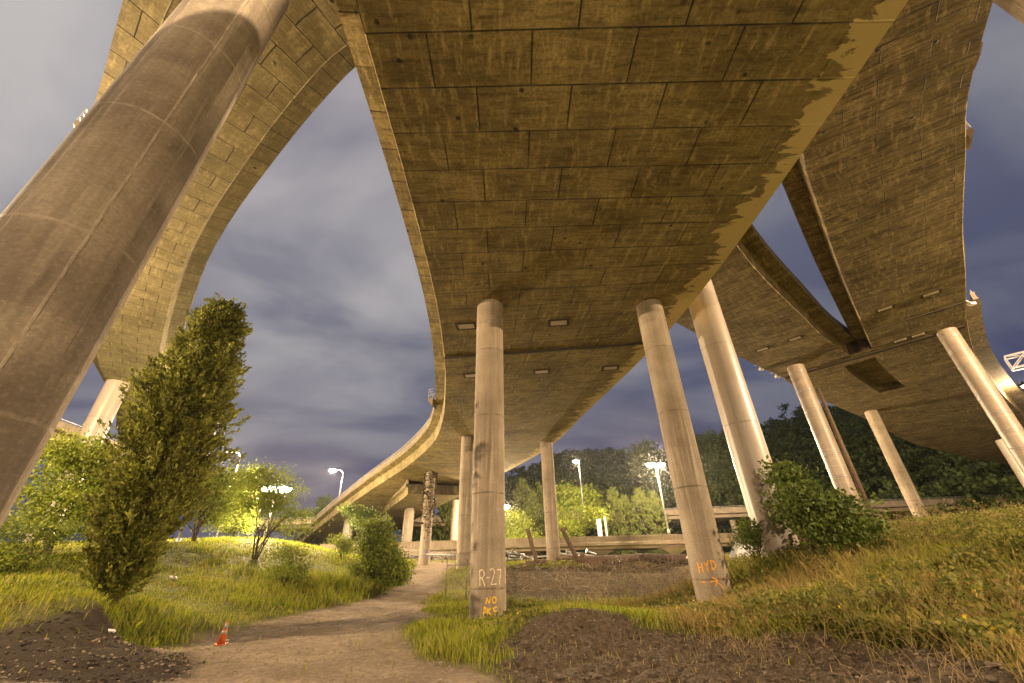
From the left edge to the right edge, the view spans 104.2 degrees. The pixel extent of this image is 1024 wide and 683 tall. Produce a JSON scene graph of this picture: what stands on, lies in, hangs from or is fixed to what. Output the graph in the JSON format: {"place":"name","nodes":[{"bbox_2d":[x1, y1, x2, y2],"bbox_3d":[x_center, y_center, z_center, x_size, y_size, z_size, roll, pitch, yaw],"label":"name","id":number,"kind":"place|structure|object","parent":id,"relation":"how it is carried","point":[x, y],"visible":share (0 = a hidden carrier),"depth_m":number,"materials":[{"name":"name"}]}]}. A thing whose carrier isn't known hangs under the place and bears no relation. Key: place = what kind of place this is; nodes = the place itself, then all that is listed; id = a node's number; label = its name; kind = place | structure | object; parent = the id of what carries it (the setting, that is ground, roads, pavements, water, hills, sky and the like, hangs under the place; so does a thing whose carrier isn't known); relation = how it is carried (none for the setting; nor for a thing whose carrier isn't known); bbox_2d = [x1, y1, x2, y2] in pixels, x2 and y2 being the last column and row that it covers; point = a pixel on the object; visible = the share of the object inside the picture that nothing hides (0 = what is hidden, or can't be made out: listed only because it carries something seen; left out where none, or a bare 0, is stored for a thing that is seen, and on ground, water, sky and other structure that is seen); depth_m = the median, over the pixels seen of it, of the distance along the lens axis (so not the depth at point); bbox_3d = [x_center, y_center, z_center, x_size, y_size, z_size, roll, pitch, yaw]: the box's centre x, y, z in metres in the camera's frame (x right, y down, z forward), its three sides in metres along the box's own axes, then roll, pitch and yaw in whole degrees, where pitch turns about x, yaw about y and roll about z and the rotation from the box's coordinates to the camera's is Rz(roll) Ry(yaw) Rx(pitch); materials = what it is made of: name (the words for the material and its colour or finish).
{"place":"outdoors","nodes":[
{"label":"outdoors","id":0,"kind":"place"},
{"bbox_2d":[0,598,493,682],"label":"gravel","id":1,"kind":"structure","parent":0,"point":[271,668],"depth_m":10.34,"materials":[{"name":"brown gravel"}]},
{"bbox_2d":[0,427,1023,682],"bbox_3d":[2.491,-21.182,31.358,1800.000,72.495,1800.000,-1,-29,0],"label":"ground","id":2,"kind":"structure","parent":0,"point":[416,589],"depth_m":10.64,"materials":[{"name":"soil"}]},
{"bbox_2d":[0,510,87,574],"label":"shrub","id":3,"kind":"object","parent":2,"relation":"on","point":[22,557],"visible":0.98,"depth_m":20.58,"materials":[{"name":"green plant"}]},
{"bbox_2d":[4,423,120,554],"bbox_3d":[-26.534,9.315,24.873,7.952,8.083,9.762,-1,-29,0],"label":"broadleaf tree","id":4,"kind":"object","parent":2,"relation":"on","point":[67,456],"visible":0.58,"depth_m":23.41,"materials":[{"name":"green plant"}]},
{"bbox_2d":[23,379,129,542],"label":"concrete column","id":5,"kind":"structure","parent":2,"relation":"on","point":[106,405],"depth_m":40.65,"materials":[{"name":"concrete"}]},
{"bbox_2d":[0,607,205,682],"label":"soil clods","id":6,"kind":"object","parent":2,"relation":"on","point":[88,664],"visible":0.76,"depth_m":9.68,"materials":[{"name":"brown soil"}]},
{"bbox_2d":[41,419,206,509],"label":"elevated ramp","id":7,"kind":"structure","parent":2,"relation":"on","point":[61,424],"depth_m":53.61,"materials":[{"name":"concrete"}]},
{"bbox_2d":[0,0,291,527],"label":"concrete column","id":8,"kind":"structure","parent":2,"relation":"on","point":[87,214],"depth_m":6.84,"materials":[{"name":"beige concrete"}]},
{"bbox_2d":[74,0,355,437],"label":"elevated ramp","id":9,"kind":"structure","parent":8,"relation":"on","point":[304,66],"depth_m":19.96,"materials":[{"name":"concrete"}]},
{"bbox_2d":[77,292,252,603],"bbox_3d":[-14.897,3.853,17.932,5.055,14.082,5.154,-1,-29,0],"label":"cypress tree","id":10,"kind":"object","parent":2,"relation":"on","point":[148,500],"visible":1,"depth_m":16.67,"materials":[{"name":"green plant"}]},
{"bbox_2d":[167,575,177,579],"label":"litter","id":11,"kind":"object","parent":2,"relation":"on","point":[172,577],"visible":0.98,"depth_m":22.30,"materials":[{"name":"paper"}]},
{"bbox_2d":[175,423,218,541],"bbox_3d":[-30.684,11.486,38.270,2.874,14.352,0.643,3,-30,-7],"label":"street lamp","id":12,"kind":"object","parent":2,"relation":"on","point":[178,538],"visible":0.07,"depth_m":35.16,"materials":[{"name":"metal"}]},
{"bbox_2d":[213,620,228,645],"bbox_3d":[-10.138,10.250,14.036,0.370,0.704,0.370,13,-30,-18],"label":"traffic cone","id":13,"kind":"object","parent":2,"relation":"on","point":[221,641],"visible":0.99,"depth_m":13.93,"materials":[{"name":"orange plastic"}]},
{"bbox_2d":[186,460,268,541],"bbox_3d":[-27.017,15.042,37.361,9.491,7.106,8.881,-1,-29,0],"label":"broadleaf tree","id":14,"kind":"object","parent":2,"relation":"on","point":[213,516],"visible":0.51,"depth_m":36.61,"materials":[{"name":"green plant"}]},
{"bbox_2d":[211,459,266,537],"bbox_3d":[-33.456,19.171,49.230,6.296,9.733,6.342,-1,-29,0],"label":"broadleaf tree","id":15,"kind":"object","parent":2,"relation":"on","point":[236,527],"visible":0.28,"depth_m":47.29,"materials":[{"name":"green plant"}]},
{"bbox_2d":[216,456,333,559],"bbox_3d":[-19.285,13.960,32.848,9.584,7.475,9.282,18,-35,-31],"label":"broadleaf tree","id":16,"kind":"object","parent":2,"relation":"on","point":[267,497],"visible":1,"depth_m":32.37,"materials":[{"name":"green plant"}]},
{"bbox_2d":[263,486,291,536],"bbox_3d":[-29.367,21.027,48.280,3.360,6.677,1.560,15,-33,-26],"label":"street lamp","id":17,"kind":"object","parent":2,"relation":"on","point":[273,500],"visible":0.11,"depth_m":48.74,"materials":[{"name":"metal"}]},
{"bbox_2d":[247,539,318,587],"bbox_3d":[-14.655,14.509,25.982,4.319,3.188,4.088,-1,-29,0],"label":"shrub","id":18,"kind":"object","parent":2,"relation":"on","point":[292,569],"visible":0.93,"depth_m":25.50,"materials":[{"name":"green plant"}]},
{"bbox_2d":[277,508,314,540],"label":"broadleaf tree","id":19,"kind":"object","parent":2,"relation":"on","point":[295,534],"visible":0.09,"depth_m":121.57,"materials":[{"name":"green plant"}]},
{"bbox_2d":[310,496,325,544],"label":"conifer tree","id":20,"kind":"object","parent":2,"relation":"on","point":[318,503],"visible":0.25,"depth_m":116.92,"materials":[{"name":"green plant"}]},
{"bbox_2d":[310,494,333,545],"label":"conifer tree","id":21,"kind":"object","parent":2,"relation":"on","point":[326,500],"visible":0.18,"depth_m":113.84,"materials":[{"name":"green plant"}]},
{"bbox_2d":[326,530,359,558],"bbox_3d":[-17.033,20.693,40.385,3.989,2.944,3.876,6,-30,-13],"label":"shrub","id":22,"kind":"object","parent":2,"relation":"on","point":[343,547],"visible":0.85,"depth_m":39.97,"materials":[{"name":"green plant"}]},
{"bbox_2d":[342,519,352,538],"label":"concrete column","id":23,"kind":"structure","parent":2,"relation":"on","point":[345,527],"depth_m":86.76,"materials":[{"name":"concrete"}]},
{"bbox_2d":[335,497,390,537],"bbox_3d":[-18.797,22.387,50.733,7.396,4.741,5.660,-1,-29,0],"label":"broadleaf tree","id":24,"kind":"object","parent":2,"relation":"on","point":[356,518],"visible":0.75,"depth_m":50.36,"materials":[{"name":"green plant"}]},
{"bbox_2d":[334,512,416,587],"bbox_3d":[-10.677,16.824,32.216,5.854,5.703,5.586,-25,-37,35],"label":"shrub","id":25,"kind":"object","parent":2,"relation":"on","point":[386,563],"visible":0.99,"depth_m":31.59,"materials":[{"name":"green plant"}]},
{"bbox_2d":[402,508,413,558],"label":"concrete column","id":26,"kind":"structure","parent":2,"relation":"on","point":[408,523],"depth_m":74.65,"materials":[{"name":"grey concrete"}]},
{"bbox_2d":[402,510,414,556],"bbox_3d":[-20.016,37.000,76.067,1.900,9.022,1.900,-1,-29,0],"label":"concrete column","id":27,"kind":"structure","parent":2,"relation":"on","point":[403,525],"depth_m":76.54,"materials":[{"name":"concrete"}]},
{"bbox_2d":[381,480,458,532],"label":"elevated ramp","id":28,"kind":"structure","parent":2,"relation":"on","point":[403,498],"depth_m":69.75,"materials":[{"name":"concrete"}]},
{"bbox_2d":[418,471,435,565],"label":"concrete column","id":29,"kind":"structure","parent":2,"relation":"on","point":[425,546],"depth_m":56.68,"materials":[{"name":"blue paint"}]},
{"bbox_2d":[420,471,437,538],"bbox_3d":[-12.345,24.024,58.692,2.428,9.305,2.430,-1,-29,0],"label":"climbing ivy","id":30,"kind":"object","parent":29,"relation":"attached to","point":[429,487],"visible":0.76,"depth_m":58.70,"materials":[{"name":"green plant"}]},
{"bbox_2d":[401,544,456,561],"bbox_3d":[-11.678,33.879,63.774,19.485,3.625,0.720,-7,-30,10],"label":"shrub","id":31,"kind":"object","parent":2,"relation":"on","point":[444,550],"visible":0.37,"depth_m":63.95,"materials":[{"name":"beige"}]},
{"bbox_2d":[426,553,456,562],"bbox_3d":[-8.385,26.219,48.160,4.986,1.217,0.270,-16,-32,24],"label":"guard rail","id":32,"kind":"object","parent":2,"relation":"on","point":[432,554],"visible":0.66,"depth_m":48.51,"materials":[{"name":"metal"}]},
{"bbox_2d":[432,498,455,559],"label":"conifer tree","id":33,"kind":"object","parent":2,"relation":"on","point":[447,523],"visible":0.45,"depth_m":89.62,"materials":[{"name":"green plant"}]},
{"bbox_2d":[449,500,458,559],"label":"concrete column","id":34,"kind":"structure","parent":2,"relation":"on","point":[454,521],"depth_m":78.29,"materials":[{"name":"grey concrete"}]},
{"bbox_2d":[445,552,470,599],"bbox_3d":[-2.975,15.480,26.069,0.776,3.079,5.475,19,-35,-32],"label":"chain link fence","id":35,"kind":"object","parent":2,"relation":"on","point":[466,565],"visible":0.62,"depth_m":26.80,"materials":[{"name":"beige metal"}]},
{"bbox_2d":[451,574,469,593],"bbox_3d":[-3.376,16.022,26.275,0.060,1.132,3.047,17,-34,-29],"label":"fence brace","id":36,"kind":"object","parent":35,"relation":"attached to","point":[460,584],"visible":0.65,"depth_m":26.25,"materials":[{"name":"metal"}]},
{"bbox_2d":[456,435,473,568],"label":"concrete column","id":37,"kind":"structure","parent":2,"relation":"on","point":[465,504],"depth_m":43.09,"materials":[{"name":"beige concrete"}]},
{"bbox_2d":[469,299,505,623],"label":"concrete column","id":38,"kind":"structure","parent":2,"relation":"on","point":[488,576],"depth_m":18.31,"materials":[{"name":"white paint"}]},
{"bbox_2d":[0,507,1023,682],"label":"grass","id":39,"kind":"structure","parent":2,"relation":"on","point":[339,585],"depth_m":14.50,"materials":[{"name":"green plant"}]},
{"bbox_2d":[506,557,522,560],"bbox_3d":[0.296,26.438,48.499,2.083,0.439,0.456,6,-30,-13],"label":"steel pole","id":40,"kind":"object","parent":2,"relation":"on","point":[507,558],"visible":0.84,"depth_m":48.37,"materials":[{"name":"metal"}]},
{"bbox_2d":[508,554,524,557],"bbox_3d":[0.779,26.193,48.628,2.419,0.582,0.456,5,-30,-11],"label":"steel pole","id":41,"kind":"object","parent":40,"relation":"on","point":[509,556],"visible":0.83,"depth_m":48.49,"materials":[{"name":"metal"}]},
{"bbox_2d":[511,549,533,559],"bbox_3d":[1.250,26.058,48.688,2.787,1.331,0.456,4,-30,-9],"label":"steel pole","id":42,"kind":"object","parent":2,"relation":"on","point":[513,551],"visible":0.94,"depth_m":48.58,"materials":[{"name":"metal"}]},
{"bbox_2d":[508,478,539,559],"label":"conifer tree","id":43,"kind":"object","parent":2,"relation":"on","point":[524,488],"visible":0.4,"depth_m":93.51,"materials":[{"name":"green plant"}]},
{"bbox_2d":[505,504,544,559],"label":"broadleaf tree","id":44,"kind":"object","parent":2,"relation":"on","point":[516,522],"visible":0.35,"depth_m":82.28,"materials":[{"name":"green plant"}]},
{"bbox_2d":[518,552,539,559],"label":"viaduct pier","id":45,"kind":"structure","parent":2,"relation":"on","point":[529,554],"depth_m":70.62,"materials":[{"name":"concrete"}]},
{"bbox_2d":[518,489,544,558],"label":"conifer tree","id":46,"kind":"object","parent":2,"relation":"on","point":[539,521],"visible":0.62,"depth_m":89.66,"materials":[{"name":"green plant"}]},
{"bbox_2d":[526,528,538,563],"bbox_3d":[2.076,21.005,40.906,1.243,3.383,0.471,-1,-29,0],"label":"timber log","id":47,"kind":"object","parent":2,"relation":"on","point":[531,544],"visible":0.98,"depth_m":40.76,"materials":[{"name":"brown wood"}]},
{"bbox_2d":[527,559,546,564],"bbox_3d":[2.490,22.554,40.456,2.123,0.743,0.698,-5,-30,6],"label":"timber log","id":48,"kind":"object","parent":2,"relation":"on","point":[541,562],"visible":0.35,"depth_m":40.29,"materials":[{"name":"wood"}]},
{"bbox_2d":[527,555,546,558],"bbox_3d":[3.740,26.216,48.458,3.755,0.524,0.456,1,-29,-4],"label":"steel pole","id":49,"kind":"object","parent":2,"relation":"on","point":[530,557],"visible":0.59,"depth_m":48.36,"materials":[{"name":"metal"}]},
{"bbox_2d":[529,481,546,558],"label":"conifer tree","id":50,"kind":"object","parent":2,"relation":"on","point":[539,491],"visible":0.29,"depth_m":96.85,"materials":[{"name":"green plant"}]},
{"bbox_2d":[540,441,559,560],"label":"concrete column","id":51,"kind":"structure","parent":2,"relation":"on","point":[550,514],"depth_m":46.06,"materials":[{"name":"beige concrete"}]},
{"bbox_2d":[320,533,803,555],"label":"viaduct","id":52,"kind":"object","parent":2,"relation":"on","point":[629,542],"visible":0.41,"depth_m":68.70,"materials":[{"name":"concrete"}]},
{"bbox_2d":[596,516,607,535],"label":"sign support","id":53,"kind":"object","parent":52,"relation":"on","point":[599,526],"visible":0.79,"depth_m":71.63,"materials":[{"name":"white metal"}]},
{"bbox_2d":[646,463,669,533],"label":"street lamp","id":54,"kind":"object","parent":52,"relation":"on","point":[658,465],"visible":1,"depth_m":72.29,"materials":[{"name":"metal"}]},
{"bbox_2d":[560,527,580,562],"bbox_3d":[5.882,20.548,40.200,2.153,3.302,0.512,14,-33,-25],"label":"timber log","id":55,"kind":"object","parent":2,"relation":"on","point":[570,545],"visible":0.98,"depth_m":40.02,"materials":[{"name":"brown wood"}]},
{"bbox_2d":[541,474,606,554],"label":"broadleaf tree","id":56,"kind":"object","parent":2,"relation":"on","point":[569,496],"visible":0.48,"depth_m":116.86,"materials":[{"name":"green plant"}]},
{"bbox_2d":[543,500,613,536],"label":"broadleaf tree","id":57,"kind":"object","parent":2,"relation":"on","point":[575,527],"visible":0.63,"depth_m":81.69,"materials":[{"name":"green plant"}]},
{"bbox_2d":[573,460,583,505],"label":"street lamp","id":58,"kind":"object","parent":2,"relation":"on","point":[575,461],"visible":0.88,"depth_m":105.21,"materials":[{"name":"metal"}]},
{"bbox_2d":[566,549,594,555],"bbox_3d":[8.397,25.637,48.199,3.781,0.961,0.457,-1,-29,0],"label":"steel pole","id":59,"kind":"object","parent":2,"relation":"on","point":[567,551],"visible":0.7,"depth_m":48.10,"materials":[{"name":"metal"}]},
{"bbox_2d":[579,552,584,559],"bbox_3d":[6.852,21.742,40.114,1.016,1.034,0.465,7,-30,-14],"label":"timber log","id":60,"kind":"object","parent":2,"relation":"on","point":[581,555],"visible":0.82,"depth_m":40.09,"materials":[{"name":"wood"}]},
{"bbox_2d":[559,555,606,559],"bbox_3d":[11.443,22.517,41.494,12.979,0.734,0.466,-8,-30,11],"label":"timber log","id":61,"kind":"object","parent":2,"relation":"on","point":[564,557],"visible":0.21,"depth_m":42.52,"materials":[{"name":"wood"}]},
{"bbox_2d":[506,545,690,594],"bbox_3d":[6.617,19.657,33.787,19.317,4.370,11.818,-1,-29,0],"label":"brushwood","id":62,"kind":"object","parent":2,"relation":"on","point":[591,567],"visible":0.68,"depth_m":32.22,"materials":[{"name":"brown wood"}]},
{"bbox_2d":[506,556,691,601],"bbox_3d":[5.831,16.521,27.360,13.383,2.856,0.664,0,-29,-2],"label":"chain link fence","id":63,"kind":"object","parent":2,"relation":"on","point":[566,582],"visible":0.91,"depth_m":27.36,"materials":[{"name":"beige metal"}]},
{"bbox_2d":[589,550,612,555],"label":"viaduct pier","id":64,"kind":"structure","parent":2,"relation":"on","point":[600,552],"depth_m":69.51,"materials":[{"name":"concrete"}]},
{"bbox_2d":[296,0,907,543],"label":"elevated ramp","id":65,"kind":"structure","parent":2,"relation":"on","point":[574,182],"depth_m":15.15,"materials":[{"name":"brown concrete"}]},
{"bbox_2d":[329,469,342,494],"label":"street lamp","id":66,"kind":"object","parent":65,"relation":"on","point":[332,470],"visible":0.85,"depth_m":95.60,"materials":[{"name":"metal"}]},
{"bbox_2d":[581,553,641,560],"bbox_3d":[9.926,21.974,40.220,6.389,0.907,0.699,-7,-30,10],"label":"timber log","id":67,"kind":"object","parent":2,"relation":"on","point":[595,558],"visible":0.34,"depth_m":40.22,"materials":[{"name":"brown wood"}]},
{"bbox_2d":[602,487,634,554],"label":"conifer tree","id":68,"kind":"object","parent":2,"relation":"on","point":[617,506],"visible":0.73,"depth_m":88.85,"materials":[{"name":"green plant"}]},
{"bbox_2d":[607,554,643,564],"bbox_3d":[11.155,21.398,39.119,3.555,0.941,0.635,-8,-30,12],"label":"timber log","id":69,"kind":"object","parent":2,"relation":"on","point":[640,556],"visible":0.66,"depth_m":38.93,"materials":[{"name":"brown wood"}]},
{"bbox_2d":[615,494,642,553],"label":"conifer tree","id":70,"kind":"object","parent":2,"relation":"on","point":[625,499],"visible":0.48,"depth_m":88.64,"materials":[{"name":"green plant"}]},
{"bbox_2d":[242,494,1023,531],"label":"viaduct","id":71,"kind":"object","parent":2,"relation":"on","point":[726,513],"visible":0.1,"depth_m":94.95,"materials":[{"name":"concrete"}]},
{"bbox_2d":[629,487,659,553],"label":"conifer tree","id":72,"kind":"object","parent":2,"relation":"on","point":[642,499],"visible":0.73,"depth_m":87.73,"materials":[{"name":"green plant"}]},
{"bbox_2d":[622,435,676,524],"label":"broadleaf tree","id":73,"kind":"object","parent":2,"relation":"on","point":[640,459],"visible":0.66,"depth_m":135.23,"materials":[{"name":"green plant"}]},
{"bbox_2d":[645,490,670,553],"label":"conifer tree","id":74,"kind":"object","parent":2,"relation":"on","point":[655,503],"visible":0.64,"depth_m":87.38,"materials":[{"name":"green plant"}]},
{"bbox_2d":[643,553,687,563],"bbox_3d":[15.533,20.170,36.969,6.418,1.084,0.810,-16,-33,25],"label":"timber log","id":75,"kind":"object","parent":2,"relation":"on","point":[677,557],"visible":0.41,"depth_m":37.26,"materials":[{"name":"brown wood"}]},
{"bbox_2d":[657,547,685,553],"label":"viaduct pier","id":76,"kind":"structure","parent":2,"relation":"on","point":[678,550],"depth_m":66.78,"materials":[{"name":"concrete"}]},
{"bbox_2d":[636,299,731,602],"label":"concrete column","id":77,"kind":"structure","parent":2,"relation":"on","point":[706,556],"depth_m":18.88,"materials":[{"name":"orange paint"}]},
{"bbox_2d":[641,469,728,508],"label":"broadleaf tree","id":78,"kind":"object","parent":2,"relation":"on","point":[669,494],"visible":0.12,"depth_m":117.69,"materials":[{"name":"green plant"}]},
{"bbox_2d":[396,381,1023,558],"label":"wooded hillside","id":79,"kind":"structure","parent":2,"relation":"on","point":[780,440],"depth_m":138.21,"materials":[{"name":"green plant"}]},
{"bbox_2d":[694,426,730,531],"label":"broadleaf tree","id":80,"kind":"object","parent":2,"relation":"on","point":[709,449],"visible":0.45,"depth_m":135.10,"materials":[{"name":"green plant"}]},
{"bbox_2d":[729,520,738,532],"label":"viaduct pier","id":81,"kind":"structure","parent":2,"relation":"on","point":[732,524],"depth_m":94.94,"materials":[{"name":"concrete"}]},
{"bbox_2d":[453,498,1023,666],"bbox_3d":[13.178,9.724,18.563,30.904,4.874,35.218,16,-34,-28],"label":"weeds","id":82,"kind":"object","parent":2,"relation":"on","point":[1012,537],"visible":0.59,"depth_m":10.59,"materials":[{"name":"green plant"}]},
{"bbox_2d":[702,452,779,506],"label":"broadleaf tree","id":83,"kind":"object","parent":2,"relation":"on","point":[727,474],"visible":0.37,"depth_m":119.50,"materials":[{"name":"green plant"}]},
{"bbox_2d":[503,617,983,682],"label":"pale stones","id":84,"kind":"object","parent":2,"relation":"on","point":[745,656],"visible":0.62,"depth_m":7.98,"materials":[{"name":"stone"}]},
{"bbox_2d":[689,279,799,560],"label":"concrete column","id":85,"kind":"structure","parent":2,"relation":"on","point":[747,445],"depth_m":22.00,"materials":[{"name":"concrete"}]},
{"bbox_2d":[676,224,854,374],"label":"elevated ramp","id":86,"kind":"structure","parent":85,"relation":"on","point":[779,318],"depth_m":35.77,"materials":[{"name":"concrete"}]},
{"bbox_2d":[727,516,768,562],"bbox_3d":[11.570,9.992,19.456,2.351,2.707,2.234,21,-36,-34],"label":"shrub","id":87,"kind":"object","parent":2,"relation":"on","point":[749,537],"visible":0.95,"depth_m":19.36,"materials":[{"name":"green plant"}]},
{"bbox_2d":[490,514,1009,633],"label":"yellow flowers","id":88,"kind":"object","parent":2,"relation":"on","point":[963,616],"visible":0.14,"depth_m":9.08,"materials":[{"name":"plant"}]},
{"bbox_2d":[484,607,1018,682],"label":"soil clods","id":89,"kind":"object","parent":2,"relation":"on","point":[862,678],"visible":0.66,"depth_m":8.03,"materials":[{"name":"brown soil"}]},
{"bbox_2d":[563,495,1023,682],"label":"dry stalks","id":90,"kind":"object","parent":2,"relation":"on","point":[766,638],"visible":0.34,"depth_m":8.40,"materials":[{"name":"plant"}]},
{"bbox_2d":[754,452,896,559],"bbox_3d":[13.780,7.455,17.588,5.238,4.933,3.702,-1,-29,0],"label":"shrub","id":91,"kind":"object","parent":2,"relation":"on","point":[821,519],"visible":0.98,"depth_m":17.03,"materials":[{"name":"green plant"}]},
{"bbox_2d":[787,363,863,513],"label":"concrete column","id":92,"kind":"structure","parent":2,"relation":"on","point":[833,460],"depth_m":40.55,"materials":[{"name":"concrete"}]},
{"bbox_2d":[816,388,875,520],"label":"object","id":93,"kind":"object","parent":2,"relation":"on","point":[846,454],"visible":0.83,"depth_m":39.46,"materials":[{"name":"concrete"}]},
{"bbox_2d":[864,410,927,516],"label":"concrete column","id":94,"kind":"structure","parent":2,"relation":"on","point":[896,464],"depth_m":55.02,"materials":[{"name":"beige concrete"}]},
{"bbox_2d":[774,290,1023,464],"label":"elevated ramp","id":95,"kind":"structure","parent":94,"relation":"on","point":[915,389],"depth_m":52.09,"materials":[{"name":"concrete"}]},
{"bbox_2d":[936,327,1023,472],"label":"concrete column","id":96,"kind":"structure","parent":2,"relation":"on","point":[997,409],"depth_m":34.84,"materials":[{"name":"concrete"}]},
{"bbox_2d":[991,0,1023,24],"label":"concrete column","id":97,"kind":"structure","parent":2,"relation":"on","point":[1014,9],"depth_m":11.48,"materials":[{"name":"beige concrete"}]},
{"bbox_2d":[782,0,992,347],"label":"elevated ramp","id":98,"kind":"structure","parent":97,"relation":"on","point":[873,183],"depth_m":22.97,"materials":[{"name":"concrete"}]},
{"bbox_2d":[995,439,1023,487],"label":"concrete column","id":99,"kind":"structure","parent":2,"relation":"on","point":[1011,460],"depth_m":63.68,"materials":[{"name":"concrete"}]},
{"bbox_2d":[1003,351,1023,371],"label":"sign gantry","id":100,"kind":"object","parent":2,"relation":"on","point":[1008,363],"visible":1,"depth_m":53.26,"materials":[{"name":"white metal"}]},
{"bbox_2d":[0,0,1023,558],"label":"sky","id":101,"kind":"structure","parent":0,"point":[319,255],"materials":[{"name":"grey"}]},
{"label":"steel pole","id":102,"kind":"object","parent":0,"visible":0},
{"bbox_2d":[731,550,755,552],"bbox_3d":[19.392,17.569,33.176,1.883,0.583,0.608,-26,-37,36],"label":"steel pole","id":103,"kind":"object","parent":102,"relation":"on","point":[739,551],"visible":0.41,"depth_m":33.35,"materials":[{"name":"metal"}]}
]}

